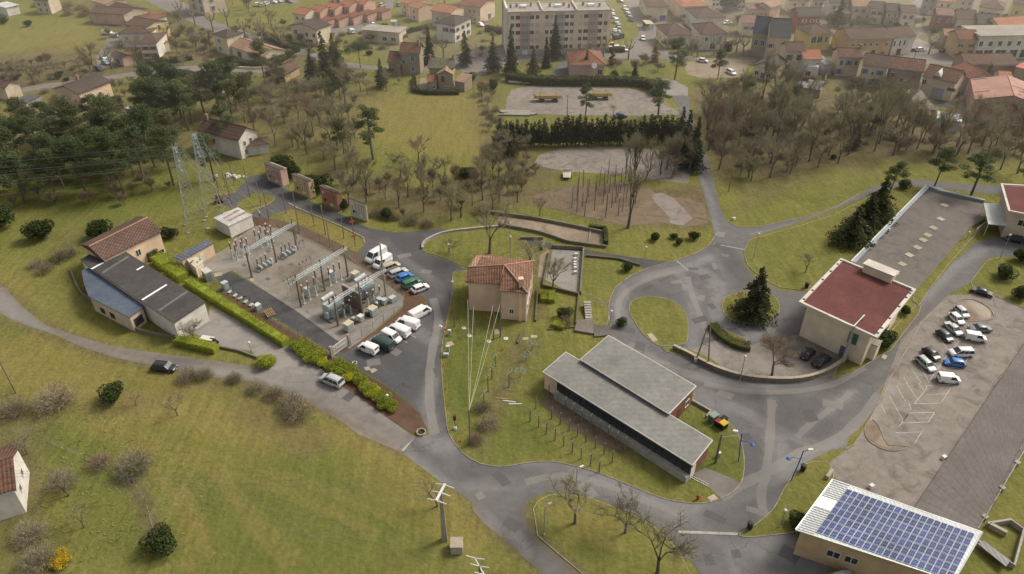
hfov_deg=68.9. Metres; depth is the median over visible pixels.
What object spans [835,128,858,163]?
bare tree
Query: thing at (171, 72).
pine tree
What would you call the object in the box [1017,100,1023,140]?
bare tree
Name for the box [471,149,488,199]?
bare tree
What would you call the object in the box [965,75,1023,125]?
house
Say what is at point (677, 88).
path
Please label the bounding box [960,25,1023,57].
shop building
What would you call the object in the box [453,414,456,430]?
marker post
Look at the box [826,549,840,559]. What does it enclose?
window
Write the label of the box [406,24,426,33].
hedge
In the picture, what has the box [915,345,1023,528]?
paved strip
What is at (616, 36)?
parked van
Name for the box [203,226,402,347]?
substation yard
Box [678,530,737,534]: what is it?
drain edge
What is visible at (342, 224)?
utility pole
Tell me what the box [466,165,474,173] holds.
bare sapling
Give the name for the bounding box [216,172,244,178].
pallet pile
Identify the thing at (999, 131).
bare tree
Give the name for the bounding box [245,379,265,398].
bare sapling
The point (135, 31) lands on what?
house
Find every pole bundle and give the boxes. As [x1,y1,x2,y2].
[499,110,537,115]
[508,81,529,83]
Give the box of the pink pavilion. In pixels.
[566,41,605,76]
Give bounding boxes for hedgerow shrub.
[61,0,74,6]
[61,8,74,16]
[73,3,88,10]
[76,11,88,17]
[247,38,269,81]
[268,54,285,81]
[303,57,320,76]
[317,72,330,92]
[329,70,347,97]
[476,82,490,95]
[480,108,490,113]
[484,94,492,104]
[484,121,492,130]
[485,111,495,121]
[488,81,497,89]
[490,116,503,122]
[492,106,499,111]
[646,16,656,26]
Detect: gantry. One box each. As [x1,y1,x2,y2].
[242,218,297,277]
[292,245,348,306]
[330,243,386,325]
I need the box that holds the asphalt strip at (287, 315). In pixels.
[218,271,338,349]
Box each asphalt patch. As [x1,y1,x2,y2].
[264,182,371,231]
[342,392,355,401]
[367,359,380,365]
[390,348,401,355]
[397,253,411,258]
[421,269,431,273]
[425,298,442,434]
[433,368,441,376]
[475,491,484,499]
[492,471,510,485]
[502,517,522,532]
[524,472,683,518]
[577,481,598,497]
[615,270,678,324]
[623,326,635,333]
[623,498,638,511]
[634,341,644,351]
[642,284,653,290]
[653,359,670,364]
[670,280,682,283]
[681,284,692,290]
[685,277,708,343]
[691,315,707,323]
[697,294,704,300]
[699,274,711,279]
[701,337,717,343]
[703,509,726,523]
[703,553,715,565]
[704,367,866,394]
[707,303,715,309]
[715,231,724,236]
[717,389,734,399]
[722,392,884,501]
[726,328,744,336]
[731,549,741,557]
[740,433,752,440]
[746,506,768,515]
[756,399,775,514]
[761,326,775,334]
[768,402,777,408]
[778,544,799,563]
[783,317,796,320]
[794,390,852,438]
[802,409,818,422]
[822,399,842,409]
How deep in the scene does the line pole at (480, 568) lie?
87.20 m
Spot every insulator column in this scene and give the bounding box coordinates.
[300,284,305,304]
[306,280,311,299]
[312,277,317,296]
[313,270,318,288]
[327,267,331,285]
[332,263,337,282]
[338,261,342,279]
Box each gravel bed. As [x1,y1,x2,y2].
[303,266,356,319]
[651,193,691,225]
[866,420,904,448]
[959,300,990,319]
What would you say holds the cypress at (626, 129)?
on the ground at (216, 426)
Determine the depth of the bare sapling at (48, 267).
154.67 m
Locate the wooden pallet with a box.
[263,308,275,318]
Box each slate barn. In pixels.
[749,15,772,56]
[764,18,791,57]
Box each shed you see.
[15,94,41,108]
[214,207,253,237]
[562,168,571,177]
[794,79,823,97]
[804,64,818,77]
[818,56,833,74]
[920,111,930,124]
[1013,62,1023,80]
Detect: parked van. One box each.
[347,28,354,33]
[357,340,379,355]
[365,244,387,263]
[370,334,394,351]
[373,252,392,269]
[381,327,401,343]
[388,321,411,338]
[395,315,420,330]
[407,304,431,318]
[612,34,622,39]
[936,371,961,384]
[964,329,986,342]
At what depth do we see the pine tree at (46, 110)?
203.61 m
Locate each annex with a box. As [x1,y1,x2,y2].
[110,51,133,66]
[427,74,436,89]
[454,73,472,91]
[830,32,835,45]
[835,7,850,22]
[866,339,882,359]
[937,28,955,47]
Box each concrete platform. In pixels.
[574,319,593,334]
[594,324,609,337]
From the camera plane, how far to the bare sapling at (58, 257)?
157.90 m
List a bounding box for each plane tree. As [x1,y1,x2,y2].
[171,0,182,19]
[185,5,197,25]
[203,11,214,30]
[218,7,229,26]
[235,17,248,38]
[249,16,261,36]
[252,23,265,39]
[265,20,278,31]
[271,26,285,47]
[437,39,447,57]
[599,39,610,56]
[623,39,634,59]
[686,35,698,54]
[694,36,704,56]
[710,35,720,54]
[716,35,727,50]
[733,34,744,52]
[739,35,750,55]
[928,34,938,53]
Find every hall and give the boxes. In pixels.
[360,24,406,43]
[543,352,712,482]
[580,335,696,418]
[904,89,936,119]
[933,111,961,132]
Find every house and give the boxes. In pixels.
[0,1,20,15]
[0,79,22,99]
[32,0,61,13]
[88,6,130,24]
[91,0,125,6]
[109,2,147,20]
[118,25,156,46]
[124,16,171,37]
[133,11,167,19]
[137,32,167,58]
[184,71,225,97]
[212,29,243,54]
[229,37,284,60]
[289,17,331,45]
[292,6,316,22]
[310,4,329,18]
[324,2,344,16]
[339,0,357,14]
[354,0,375,11]
[387,51,401,74]
[399,39,423,74]
[400,0,422,16]
[408,1,433,21]
[430,0,463,26]
[435,14,471,41]
[458,0,495,22]
[465,254,534,321]
[639,0,669,19]
[655,23,692,47]
[666,0,707,20]
[685,7,725,28]
[691,22,727,49]
[708,0,720,10]
[737,11,767,35]
[738,0,744,10]
[744,3,765,14]
[756,0,782,17]
[780,41,805,71]
[784,0,810,13]
[790,7,823,30]
[794,23,832,50]
[798,49,822,74]
[809,0,825,9]
[822,0,850,17]
[831,44,862,76]
[832,27,894,56]
[849,0,869,20]
[857,53,890,87]
[866,1,885,23]
[881,3,900,26]
[885,56,925,88]
[886,25,917,55]
[897,5,917,27]
[920,0,936,12]
[920,64,965,101]
[929,7,954,30]
[935,0,954,7]
[944,29,977,57]
[950,9,976,28]
[951,0,973,9]
[951,53,991,71]
[951,61,992,94]
[965,75,1023,125]
[973,13,997,24]
[978,0,1006,16]
[987,53,1018,76]
[989,15,1023,24]
[993,70,1012,76]
[1008,0,1023,15]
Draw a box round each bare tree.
[0,57,14,79]
[8,427,30,454]
[18,63,37,84]
[34,460,75,495]
[36,59,63,79]
[64,498,89,527]
[65,52,83,68]
[72,41,96,71]
[91,44,117,68]
[119,33,140,63]
[121,389,140,404]
[157,389,184,415]
[175,318,201,338]
[184,28,194,44]
[187,31,205,52]
[196,27,213,47]
[232,99,249,122]
[241,0,250,13]
[243,106,258,130]
[246,97,278,131]
[257,81,274,111]
[261,107,283,146]
[262,54,278,88]
[265,10,278,26]
[267,79,293,113]
[271,106,291,122]
[277,73,293,88]
[279,123,301,146]
[283,92,301,119]
[285,115,313,154]
[285,126,303,148]
[294,74,318,93]
[295,89,317,135]
[295,95,317,118]
[302,97,327,119]
[307,138,333,159]
[310,73,326,103]
[310,120,332,143]
[312,102,328,127]
[317,139,348,170]
[318,92,346,142]
[322,93,338,105]
[324,112,343,150]
[330,53,346,101]
[335,164,360,204]
[340,152,351,173]
[342,141,359,178]
[343,121,355,144]
[347,69,364,91]
[352,158,369,169]
[353,155,379,194]
[355,166,373,201]
[360,80,372,94]
[362,171,376,188]
[376,180,388,198]
[381,69,390,91]
[381,150,410,178]
[388,174,401,197]
[389,176,407,207]
[390,58,401,76]
[400,162,413,196]
[407,134,430,159]
[412,154,428,199]
[413,167,426,186]
[414,185,439,211]
[415,170,437,193]
[418,472,450,506]
[428,156,445,171]
[434,185,464,220]
[437,168,447,193]
[440,157,451,175]
[443,238,459,248]
[447,190,468,216]
[454,180,464,191]
[469,178,478,205]
[469,199,514,253]
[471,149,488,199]
[479,148,499,166]
[479,167,502,186]
[480,142,502,179]
[480,147,491,173]
[483,181,513,208]
[492,147,504,177]
[492,173,507,202]
[494,128,524,156]
[495,138,508,163]
[502,170,515,193]
[504,154,518,172]
[504,170,525,201]
[517,237,545,259]
[519,133,531,152]
[533,195,547,215]
[539,254,572,289]
[545,466,593,523]
[589,481,648,533]
[618,498,705,573]
[622,132,634,173]
[623,159,646,228]
[625,132,648,183]
[633,131,643,166]
[638,148,665,180]
[649,135,658,169]
[653,143,669,174]
[662,136,676,169]
[662,149,687,177]
[665,128,683,174]
[684,119,701,135]
[685,134,701,153]
[687,138,700,172]
[695,96,709,111]
[697,74,724,129]
[700,88,732,150]
[704,119,744,169]
[705,105,716,139]
[706,93,738,123]
[713,110,738,141]
[717,76,740,97]
[723,120,732,152]
[726,88,756,139]
[727,87,754,118]
[729,97,739,125]
[729,111,762,145]
[732,88,761,120]
[736,69,751,106]
[738,127,771,160]
[738,152,751,175]
[739,76,759,105]
[740,136,759,168]
[741,149,767,180]
[746,111,761,143]
[749,96,770,123]
[750,86,762,127]
[752,110,771,155]
[753,95,778,130]
[755,133,792,163]
[757,106,782,147]
[759,329,800,375]
[760,47,776,104]
[763,108,791,136]
[765,135,795,177]
[766,80,785,120]
[768,54,797,106]
[772,79,796,141]
[777,62,808,95]
[778,101,808,154]
[778,122,796,158]
[783,95,809,134]
[785,90,819,119]
[785,127,810,166]
[787,143,810,174]
[789,105,811,131]
[791,91,826,126]
[797,252,817,272]
[803,115,829,150]
[805,103,829,161]
[806,109,832,132]
[807,74,829,113]
[810,118,830,147]
[813,130,842,167]
[815,105,827,121]
[823,131,846,155]
[831,113,854,140]
[833,88,857,110]
[834,91,848,117]
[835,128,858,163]
[838,86,857,137]
[839,95,883,148]
[842,98,873,154]
[848,85,875,109]
[853,72,870,110]
[864,76,889,105]
[868,88,885,125]
[870,101,888,130]
[872,96,901,143]
[873,88,898,151]
[873,90,897,125]
[877,109,920,155]
[879,75,901,108]
[882,77,914,133]
[887,97,922,134]
[891,119,910,136]
[895,73,932,127]
[898,94,918,149]
[900,97,928,130]
[906,104,928,139]
[916,104,935,148]
[922,113,940,141]
[929,127,958,158]
[932,102,961,153]
[938,105,965,148]
[954,120,983,154]
[955,107,978,146]
[964,115,988,153]
[966,94,1002,122]
[975,110,1017,158]
[980,102,1006,145]
[986,124,1007,145]
[988,101,1004,120]
[988,103,1013,135]
[994,129,1023,169]
[1002,111,1021,130]
[1009,96,1022,126]
[1011,125,1023,154]
[1015,137,1023,173]
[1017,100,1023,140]
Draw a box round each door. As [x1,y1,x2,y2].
[181,318,195,336]
[199,253,204,261]
[207,273,212,280]
[660,15,665,19]
[677,406,681,418]
[689,464,695,479]
[838,345,845,356]
[929,87,944,98]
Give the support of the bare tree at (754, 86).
on the ground at (216, 426)
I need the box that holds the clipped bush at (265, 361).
[256,353,276,367]
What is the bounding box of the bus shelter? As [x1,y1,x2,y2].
[642,20,653,29]
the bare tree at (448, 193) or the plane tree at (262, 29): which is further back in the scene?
the plane tree at (262, 29)
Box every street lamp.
[543,502,552,534]
[714,434,738,463]
[733,429,754,460]
[786,448,812,480]
[842,314,864,363]
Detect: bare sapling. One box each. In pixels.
[0,72,7,79]
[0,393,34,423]
[0,440,24,453]
[6,194,17,207]
[6,517,52,553]
[14,539,59,573]
[26,257,44,270]
[28,76,42,84]
[29,184,42,197]
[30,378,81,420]
[31,262,57,276]
[41,190,62,204]
[44,465,82,495]
[45,247,69,264]
[57,243,79,260]
[76,172,92,183]
[76,189,95,202]
[82,58,92,69]
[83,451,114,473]
[104,184,121,195]
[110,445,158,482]
[112,461,145,485]
[114,193,127,203]
[125,182,136,195]
[134,173,145,183]
[136,168,148,176]
[142,176,154,191]
[173,365,199,386]
[195,366,214,382]
[225,370,242,384]
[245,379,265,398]
[250,82,267,100]
[260,77,274,91]
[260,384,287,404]
[263,95,271,106]
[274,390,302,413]
[278,18,286,25]
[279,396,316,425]
[305,130,312,139]
[320,132,327,138]
[341,101,353,117]
[346,117,358,137]
[347,179,356,190]
[367,205,381,219]
[373,174,384,191]
[383,171,391,184]
[384,211,399,222]
[399,207,405,217]
[400,214,419,227]
[418,217,434,228]
[427,165,437,186]
[435,183,443,200]
[438,177,450,189]
[449,163,461,179]
[463,180,471,191]
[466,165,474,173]
[466,432,483,447]
[467,170,480,182]
[471,399,494,415]
[475,179,484,189]
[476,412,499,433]
[490,133,499,147]
[505,157,514,171]
[514,140,523,149]
[516,175,527,191]
[517,164,530,175]
[519,159,528,167]
[522,153,530,160]
[528,163,541,173]
[557,314,574,330]
[742,160,759,177]
[753,148,764,156]
[774,152,787,160]
[784,159,793,169]
[791,139,805,156]
[825,112,837,120]
[831,120,843,128]
[870,116,884,129]
[882,134,892,140]
[900,135,918,150]
[925,125,941,135]
[927,134,948,146]
[955,137,968,146]
[972,132,988,141]
[989,145,1005,158]
[1010,125,1023,139]
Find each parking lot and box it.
[96,28,123,67]
[262,0,298,4]
[685,59,755,77]
[693,335,841,378]
[830,293,1023,506]
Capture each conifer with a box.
[302,48,324,86]
[315,31,333,81]
[326,33,341,62]
[328,40,352,84]
[372,58,388,88]
[423,26,435,64]
[456,31,474,66]
[483,36,502,72]
[492,117,502,144]
[496,120,514,150]
[502,26,520,72]
[504,130,518,157]
[525,48,541,73]
[541,37,551,68]
[542,15,566,59]
[607,48,615,65]
[631,63,638,76]
[665,107,685,154]
[670,110,693,161]
[676,116,709,174]
[727,266,778,331]
[816,118,832,141]
[825,206,874,253]
[827,0,849,25]
[842,191,887,239]
[846,120,863,149]
[851,176,900,228]
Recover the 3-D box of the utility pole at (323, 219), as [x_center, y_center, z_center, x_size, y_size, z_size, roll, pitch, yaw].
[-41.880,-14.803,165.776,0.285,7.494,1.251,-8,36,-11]
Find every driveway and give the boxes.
[419,78,427,88]
[551,59,568,75]
[672,532,832,573]
[912,38,938,50]
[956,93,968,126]
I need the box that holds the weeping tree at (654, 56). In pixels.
[650,40,660,62]
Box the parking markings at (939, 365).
[904,337,974,382]
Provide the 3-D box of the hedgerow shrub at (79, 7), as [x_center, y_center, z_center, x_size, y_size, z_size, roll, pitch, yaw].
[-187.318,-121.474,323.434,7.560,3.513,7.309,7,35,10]
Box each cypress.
[511,122,515,145]
[512,119,521,146]
[518,124,524,145]
[522,119,530,143]
[528,123,535,145]
[532,121,538,145]
[534,119,541,145]
[537,117,549,146]
[548,123,555,146]
[549,121,561,145]
[553,117,564,145]
[559,116,568,145]
[561,115,573,145]
[566,116,575,145]
[573,117,579,144]
[574,114,584,145]
[580,116,589,144]
[584,122,591,145]
[586,118,597,144]
[593,117,602,144]
[598,114,609,144]
[598,119,605,143]
[605,120,613,145]
[609,115,617,144]
[613,117,623,144]
[615,115,625,144]
[621,120,630,140]
[627,119,633,143]
[630,119,638,137]
[637,120,642,140]
[640,114,646,142]
[640,122,649,144]
[647,114,654,142]
[649,115,659,141]
[653,115,664,143]
[659,117,667,142]
[661,114,671,142]
[666,115,675,140]
[670,118,678,138]
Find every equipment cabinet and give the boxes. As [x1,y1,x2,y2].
[220,280,229,290]
[253,302,261,310]
[303,286,310,297]
[327,269,334,279]
[342,319,354,332]
[350,270,359,279]
[357,313,364,322]
[367,304,378,317]
[376,296,381,303]
[380,297,387,305]
[388,294,396,303]
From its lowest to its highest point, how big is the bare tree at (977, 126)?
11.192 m
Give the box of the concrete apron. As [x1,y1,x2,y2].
[340,298,403,348]
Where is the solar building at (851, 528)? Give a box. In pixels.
[793,479,982,573]
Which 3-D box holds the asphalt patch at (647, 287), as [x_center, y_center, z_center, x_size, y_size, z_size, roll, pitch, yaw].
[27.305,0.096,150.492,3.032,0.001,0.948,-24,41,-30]
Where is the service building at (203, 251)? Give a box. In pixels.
[174,240,215,270]
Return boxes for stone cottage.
[428,54,454,85]
[436,65,455,89]
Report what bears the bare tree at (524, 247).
on the ground at (216, 426)
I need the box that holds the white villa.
[197,113,257,158]
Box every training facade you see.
[263,161,288,186]
[291,173,315,197]
[319,184,342,210]
[348,197,367,221]
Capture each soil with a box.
[216,291,328,352]
[235,217,424,352]
[294,344,426,434]
[534,184,707,225]
[541,392,624,449]
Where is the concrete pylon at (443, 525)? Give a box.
[427,483,453,541]
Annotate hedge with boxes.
[136,55,193,65]
[146,248,157,261]
[149,251,172,271]
[161,260,188,283]
[174,334,220,354]
[182,276,289,347]
[233,49,294,66]
[264,32,300,52]
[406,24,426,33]
[411,75,458,94]
[484,25,501,33]
[504,71,662,96]
[540,289,547,302]
[548,289,555,303]
[551,318,566,330]
[589,223,608,244]
[600,46,624,52]
[707,321,750,352]
[723,41,732,51]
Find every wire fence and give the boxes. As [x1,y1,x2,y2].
[46,438,152,525]
[213,274,329,354]
[276,221,404,344]
[514,111,679,116]
[977,441,1023,529]
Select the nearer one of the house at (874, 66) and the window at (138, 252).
the window at (138, 252)
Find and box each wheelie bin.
[708,410,719,423]
[714,417,721,427]
[718,419,728,430]
[719,415,727,420]
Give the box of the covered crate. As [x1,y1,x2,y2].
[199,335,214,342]
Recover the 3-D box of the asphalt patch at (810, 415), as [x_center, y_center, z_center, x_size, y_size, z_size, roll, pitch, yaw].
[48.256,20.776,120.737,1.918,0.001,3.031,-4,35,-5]
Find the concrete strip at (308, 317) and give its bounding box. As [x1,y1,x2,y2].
[249,280,340,340]
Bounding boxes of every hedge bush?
[289,336,306,350]
[296,342,314,355]
[301,347,320,358]
[302,350,325,363]
[315,355,327,366]
[323,358,349,373]
[330,360,357,375]
[342,370,354,381]
[351,371,368,384]
[358,380,377,396]
[366,386,380,396]
[371,389,391,401]
[376,392,391,408]
[381,398,397,412]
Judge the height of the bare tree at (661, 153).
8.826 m
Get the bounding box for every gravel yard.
[506,86,681,115]
[535,147,688,182]
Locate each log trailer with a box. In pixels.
[533,94,562,101]
[588,90,611,99]
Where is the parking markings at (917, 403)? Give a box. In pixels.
[881,382,950,443]
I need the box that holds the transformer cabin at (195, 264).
[187,256,203,277]
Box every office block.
[798,258,915,364]
[998,183,1023,237]
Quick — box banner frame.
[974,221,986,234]
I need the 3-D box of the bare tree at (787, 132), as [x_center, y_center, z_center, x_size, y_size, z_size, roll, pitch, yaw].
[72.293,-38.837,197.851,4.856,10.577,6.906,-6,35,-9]
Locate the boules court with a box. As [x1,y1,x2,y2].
[496,216,602,243]
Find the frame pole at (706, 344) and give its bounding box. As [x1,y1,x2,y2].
[697,324,710,360]
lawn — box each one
[423,228,533,265]
[442,271,743,502]
[534,494,689,573]
[629,296,687,345]
[662,347,721,366]
[723,291,778,322]
[725,331,745,340]
[740,462,832,535]
[745,187,922,290]
[833,305,920,377]
[914,227,978,304]
[972,257,1023,306]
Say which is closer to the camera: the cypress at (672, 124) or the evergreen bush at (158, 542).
the evergreen bush at (158, 542)
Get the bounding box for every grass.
[0,384,223,573]
[29,347,396,536]
[236,193,274,213]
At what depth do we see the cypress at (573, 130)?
204.06 m
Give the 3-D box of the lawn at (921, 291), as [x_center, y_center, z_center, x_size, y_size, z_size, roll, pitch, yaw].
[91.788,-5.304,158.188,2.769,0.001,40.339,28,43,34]
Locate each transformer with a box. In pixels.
[319,291,348,323]
[353,273,378,303]
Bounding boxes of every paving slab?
[647,333,657,340]
[707,494,717,500]
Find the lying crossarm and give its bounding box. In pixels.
[496,398,521,403]
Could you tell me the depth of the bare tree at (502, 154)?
187.69 m
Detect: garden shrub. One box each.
[3,70,17,80]
[6,67,16,72]
[31,62,44,73]
[31,67,42,77]
[35,52,51,60]
[37,88,50,94]
[53,72,61,77]
[74,97,82,107]
[76,53,87,64]
[102,25,111,37]
[110,79,125,90]
[111,29,121,40]
[126,75,134,79]
[169,31,177,36]
[170,39,178,51]
[172,9,180,21]
[177,54,186,62]
[185,26,194,33]
[188,35,199,46]
[199,37,208,47]
[205,52,216,57]
[229,25,239,30]
[267,30,275,43]
[280,37,288,45]
[294,33,303,42]
[300,38,308,46]
[307,41,315,48]
[325,88,334,96]
[333,36,342,46]
[350,94,358,104]
[363,33,375,41]
[377,43,386,49]
[421,26,430,34]
[493,25,501,33]
[609,70,618,75]
[629,59,639,67]
[637,53,651,63]
[661,38,672,46]
[672,14,682,21]
[824,13,834,22]
[908,80,920,89]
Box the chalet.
[753,53,787,80]
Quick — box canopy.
[980,203,1006,235]
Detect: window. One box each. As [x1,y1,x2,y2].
[134,314,143,326]
[135,248,141,256]
[149,46,156,49]
[409,56,415,60]
[410,66,415,70]
[521,15,528,19]
[521,23,528,27]
[521,31,528,34]
[521,38,528,42]
[521,45,528,49]
[557,22,563,26]
[588,36,595,40]
[589,21,596,25]
[752,39,758,45]
[758,40,766,45]
[767,43,774,47]
[786,55,792,60]
[811,36,816,42]
[817,36,822,42]
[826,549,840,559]
[835,68,842,73]
[838,60,844,65]
[843,555,858,565]
[845,60,852,65]
[847,331,858,345]
[853,61,859,65]
[861,68,868,73]
[876,70,883,75]
[888,72,896,77]
[947,87,955,92]
[995,50,1006,52]
[1009,49,1017,56]
[1017,219,1023,226]
[1018,49,1023,57]
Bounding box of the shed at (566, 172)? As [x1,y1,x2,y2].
[562,168,571,177]
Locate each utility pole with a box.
[0,362,16,392]
[261,190,269,220]
[292,193,299,232]
[320,205,325,233]
[339,210,344,238]
[452,295,454,326]
[468,410,470,443]
[472,305,474,334]
[493,304,493,339]
[500,303,500,336]
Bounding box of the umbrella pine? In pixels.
[341,41,372,67]
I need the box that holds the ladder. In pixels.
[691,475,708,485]
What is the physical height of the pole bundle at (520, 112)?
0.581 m
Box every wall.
[69,267,174,338]
[219,345,256,357]
[235,66,270,69]
[341,283,363,312]
[421,225,498,248]
[490,211,602,233]
[500,223,606,247]
[517,330,523,343]
[520,236,542,239]
[535,288,537,321]
[542,250,578,295]
[547,326,574,329]
[551,244,583,294]
[575,294,579,324]
[586,254,639,265]
[673,344,849,382]
[691,399,711,417]
[825,468,833,479]
[977,518,1023,568]
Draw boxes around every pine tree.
[0,115,23,152]
[0,119,12,177]
[0,127,33,192]
[0,150,33,202]
[1,95,30,125]
[13,105,42,137]
[13,114,39,166]
[24,134,37,161]
[28,101,55,118]
[28,147,63,200]
[30,129,66,188]
[31,140,64,179]
[33,115,68,159]
[51,137,93,191]
[52,104,81,124]
[54,95,90,135]
[59,121,75,132]
[60,134,86,171]
[62,125,91,154]
[77,93,100,121]
[79,125,114,173]
[81,141,118,191]
[86,92,128,160]
[86,116,116,133]
[88,126,130,195]
[106,94,124,125]
[111,133,140,176]
[112,131,134,167]
[116,113,147,158]
[121,125,147,181]
[125,102,155,167]
[126,79,155,105]
[127,81,156,122]
[133,60,156,102]
[133,75,165,119]
[143,124,183,185]
[147,107,165,128]
[151,61,175,112]
[151,78,183,123]
[151,84,181,124]
[156,76,176,122]
[156,108,185,144]
[158,64,190,118]
[158,127,183,166]
[166,79,196,130]
[171,76,200,124]
[176,68,197,89]
[183,71,215,116]
[192,60,229,112]
[192,131,219,180]
[207,68,226,105]
[208,99,233,128]
[215,54,239,106]
[215,78,240,122]
[232,72,260,110]
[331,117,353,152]
[352,104,383,159]
[579,82,594,118]
[648,77,672,117]
[668,37,689,79]
[710,48,728,79]
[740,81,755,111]
[767,99,781,120]
[785,111,805,131]
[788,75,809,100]
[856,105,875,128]
[883,161,910,189]
[928,146,958,185]
[959,149,996,195]
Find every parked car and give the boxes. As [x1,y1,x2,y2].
[94,65,103,70]
[101,59,109,64]
[149,360,177,372]
[319,372,345,388]
[380,260,400,272]
[387,267,408,278]
[394,271,413,282]
[400,276,421,289]
[410,282,429,293]
[476,22,484,26]
[611,30,620,33]
[612,112,627,118]
[697,57,708,62]
[726,68,736,74]
[799,346,815,360]
[811,353,831,367]
[830,568,851,573]
[914,355,936,372]
[915,47,924,51]
[921,346,940,360]
[935,328,954,342]
[942,321,963,336]
[943,357,966,367]
[947,311,965,324]
[947,346,974,357]
[953,305,970,318]
[967,323,992,332]
[970,286,993,297]
[1005,234,1023,243]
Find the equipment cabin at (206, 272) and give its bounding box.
[200,267,213,281]
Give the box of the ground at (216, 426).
[0,0,1023,573]
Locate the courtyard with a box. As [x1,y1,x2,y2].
[194,305,325,374]
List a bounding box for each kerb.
[287,202,365,243]
[422,228,533,266]
[441,271,744,503]
[533,494,689,573]
[608,236,714,326]
[629,296,687,346]
[664,347,722,366]
[722,290,779,323]
[728,193,859,226]
[739,461,833,536]
[744,187,902,290]
[832,304,920,378]
[845,294,954,448]
[864,418,908,450]
[913,226,979,305]
[957,298,994,320]
[961,352,1018,437]
[971,257,1023,307]
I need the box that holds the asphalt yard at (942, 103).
[937,98,953,107]
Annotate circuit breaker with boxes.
[256,253,273,271]
[280,241,296,258]
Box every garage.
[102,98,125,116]
[246,136,268,155]
[268,62,299,81]
[321,16,334,28]
[332,14,349,27]
[345,11,362,24]
[359,9,376,21]
[374,7,391,19]
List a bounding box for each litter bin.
[747,520,753,529]
[800,463,806,471]
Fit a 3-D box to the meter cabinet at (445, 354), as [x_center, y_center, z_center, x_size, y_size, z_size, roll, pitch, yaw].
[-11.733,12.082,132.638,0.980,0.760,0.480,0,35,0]
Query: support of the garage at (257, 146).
on the ground at (216, 426)
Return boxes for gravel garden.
[547,249,581,291]
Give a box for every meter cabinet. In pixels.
[443,352,448,356]
[450,537,462,554]
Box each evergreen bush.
[0,16,8,23]
[0,204,15,226]
[11,71,21,78]
[19,218,54,239]
[22,20,31,25]
[84,219,112,236]
[96,380,123,404]
[138,522,176,556]
[160,227,178,238]
[269,154,294,166]
[282,160,301,176]
[305,173,333,192]
[339,199,347,208]
[380,207,392,217]
[458,167,466,176]
[465,72,476,80]
[556,307,573,317]
[615,316,627,326]
[621,261,633,270]
[651,232,659,240]
[669,233,677,238]
[676,238,683,243]
[688,231,700,239]
[719,0,739,9]
[789,509,805,528]
[878,329,897,348]
[898,179,911,188]
[901,305,910,313]
[998,263,1019,279]
[1010,285,1023,299]
[1013,247,1023,260]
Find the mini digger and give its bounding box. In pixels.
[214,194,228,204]
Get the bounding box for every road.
[0,284,412,452]
[21,66,265,91]
[146,0,1023,76]
[212,174,464,434]
[331,0,393,35]
[402,95,1023,573]
[914,0,924,37]
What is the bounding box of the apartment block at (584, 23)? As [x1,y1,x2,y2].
[502,0,612,54]
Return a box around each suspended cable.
[468,339,468,370]
[469,305,499,409]
[469,306,473,404]
[470,308,492,404]
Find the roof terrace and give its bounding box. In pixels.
[851,185,984,289]
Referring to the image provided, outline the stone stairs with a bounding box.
[584,301,591,318]
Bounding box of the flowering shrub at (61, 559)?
[47,546,71,570]
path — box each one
[527,240,666,267]
[538,250,548,279]
[652,78,687,94]
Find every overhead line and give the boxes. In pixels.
[0,441,467,563]
[1,141,188,162]
[1,427,464,555]
[1,456,474,572]
[1,472,422,490]
[2,135,183,148]
[2,159,193,181]
[4,164,171,184]
[5,155,166,174]
[6,475,425,498]
[7,144,185,157]
[8,150,191,171]
[10,153,186,166]
[10,167,164,179]
[11,470,398,482]
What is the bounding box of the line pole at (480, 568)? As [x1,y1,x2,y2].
[466,555,488,573]
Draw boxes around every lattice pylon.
[168,146,209,234]
[189,133,224,218]
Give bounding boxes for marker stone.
[868,483,874,489]
[940,454,947,460]
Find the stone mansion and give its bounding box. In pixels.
[188,0,226,15]
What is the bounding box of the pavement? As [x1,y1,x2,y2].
[694,468,739,496]
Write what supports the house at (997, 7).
on the ground at (216, 426)
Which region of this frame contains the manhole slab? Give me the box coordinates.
[214,272,221,276]
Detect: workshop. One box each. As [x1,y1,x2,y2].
[80,252,208,337]
[81,216,165,262]
[82,268,146,331]
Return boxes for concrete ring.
[416,428,425,436]
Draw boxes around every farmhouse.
[0,445,29,520]
[52,73,113,105]
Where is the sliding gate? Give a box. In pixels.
[329,333,350,357]

